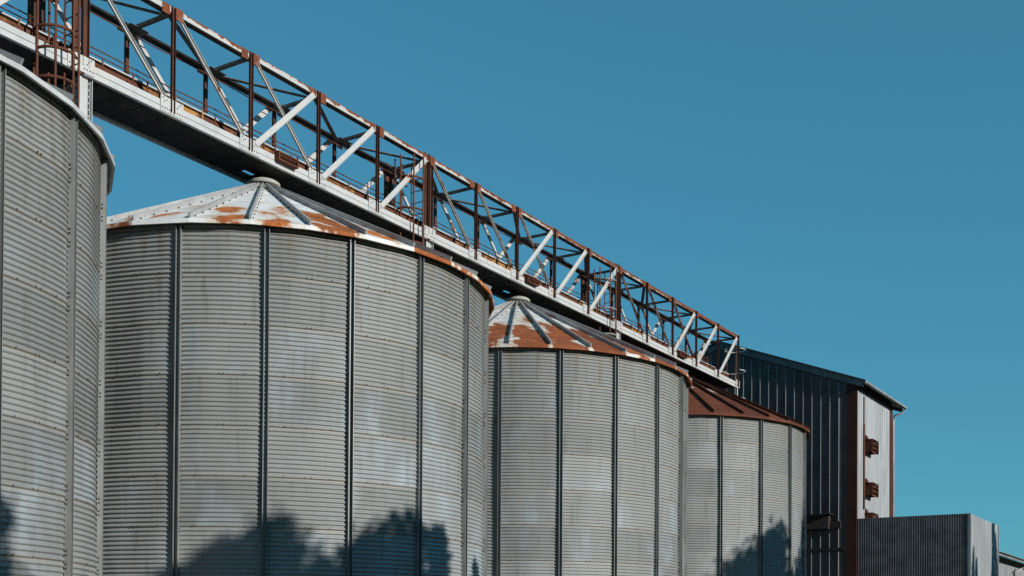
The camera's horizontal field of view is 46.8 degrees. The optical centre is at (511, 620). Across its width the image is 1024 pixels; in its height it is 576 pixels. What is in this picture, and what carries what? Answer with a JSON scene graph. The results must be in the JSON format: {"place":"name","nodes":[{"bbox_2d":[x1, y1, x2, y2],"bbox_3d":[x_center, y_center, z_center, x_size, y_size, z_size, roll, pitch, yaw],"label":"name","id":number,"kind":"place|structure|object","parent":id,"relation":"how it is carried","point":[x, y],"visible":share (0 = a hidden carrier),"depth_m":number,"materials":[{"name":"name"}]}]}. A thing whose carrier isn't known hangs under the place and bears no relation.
{"place":"outdoors","nodes":[
{"label":"outdoors","id":0,"kind":"place"},
{"bbox_2d":[0,0,1023,563],"label":"sky","id":1,"kind":"structure","parent":0,"point":[833,185],"materials":[{"name":"blue"}]},
{"bbox_2d":[693,341,906,575],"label":"storage building","id":2,"kind":"structure","parent":0,"point":[848,421],"depth_m":50.12,"materials":[{"name":"dark painted sheet metal"},{"name":"weathered zinc"},{"name":"bare dark steel"}]},
{"label":"yard","id":3,"kind":"structure","parent":0,"visible":0},
{"bbox_2d":[0,49,114,575],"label":"grain silo","id":4,"kind":"object","parent":3,"relation":"on","point":[57,165],"visible":1,"depth_m":16.34,"materials":[{"name":"metal"}]},
{"bbox_2d":[57,75,92,120],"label":"support tower","id":5,"kind":"structure","parent":3,"relation":"on","point":[86,94],"depth_m":21.73,"materials":[{"name":"metal"}]},
{"bbox_2d":[0,0,739,388],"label":"conveyor bridge","id":6,"kind":"structure","parent":5,"relation":"on","point":[134,106],"depth_m":27.33,"materials":[{"name":"paint"}]},
{"bbox_2d":[32,0,80,107],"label":"caged ladder","id":7,"kind":"object","parent":6,"relation":"attached to","point":[35,31],"visible":0.39,"depth_m":20.94,"materials":[{"name":"metal"}]},
{"bbox_2d":[394,154,424,244],"bbox_3d":[-2.648,-5.877,30.052,0.768,11.700,0.746,0,-1,32],"label":"caged ladder","id":8,"kind":"object","parent":6,"relation":"attached to","point":[413,207],"visible":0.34,"depth_m":30.01,"materials":[{"name":"metal"}]},
{"bbox_2d":[593,266,616,337],"bbox_3d":[3.036,-5.723,39.012,0.768,11.700,0.746,0,-1,32],"label":"caged ladder","id":9,"kind":"object","parent":6,"relation":"attached to","point":[610,302],"visible":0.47,"depth_m":38.97,"materials":[{"name":"metal"}]},
{"bbox_2d":[724,347,745,397],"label":"caged ladder","id":10,"kind":"object","parent":6,"relation":"attached to","point":[735,373],"visible":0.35,"depth_m":49.09,"materials":[{"name":"metal"}]},
{"bbox_2d":[103,177,493,575],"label":"grain silo","id":11,"kind":"object","parent":3,"relation":"on","point":[296,384],"visible":0.7,"depth_m":21.59,"materials":[{"name":"metal"}]},
{"bbox_2d":[424,240,433,248],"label":"support tower","id":12,"kind":"structure","parent":3,"relation":"on","point":[428,244],"depth_m":30.65,"materials":[{"name":"metal"}]},
{"bbox_2d":[487,296,691,575],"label":"grain silo","id":13,"kind":"object","parent":3,"relation":"on","point":[587,451],"visible":0.57,"depth_m":30.63,"materials":[{"name":"metal"}]},
{"bbox_2d":[608,332,620,339],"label":"support tower","id":14,"kind":"structure","parent":3,"relation":"on","point":[618,335],"depth_m":39.66,"materials":[{"name":"metal"}]},
{"bbox_2d":[688,376,809,575],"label":"grain silo","id":15,"kind":"object","parent":3,"relation":"on","point":[746,487],"visible":0.48,"depth_m":39.68,"materials":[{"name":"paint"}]},
{"bbox_2d":[857,513,998,575],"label":"metal annex","id":16,"kind":"object","parent":3,"relation":"on","point":[966,544],"visible":1,"depth_m":48.02,"materials":[{"name":"metal"}]},
{"bbox_2d":[999,552,1023,575],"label":"grey shed","id":17,"kind":"structure","parent":3,"relation":"on","point":[1009,567],"depth_m":57.63,"materials":[{"name":"metal"}]}
]}

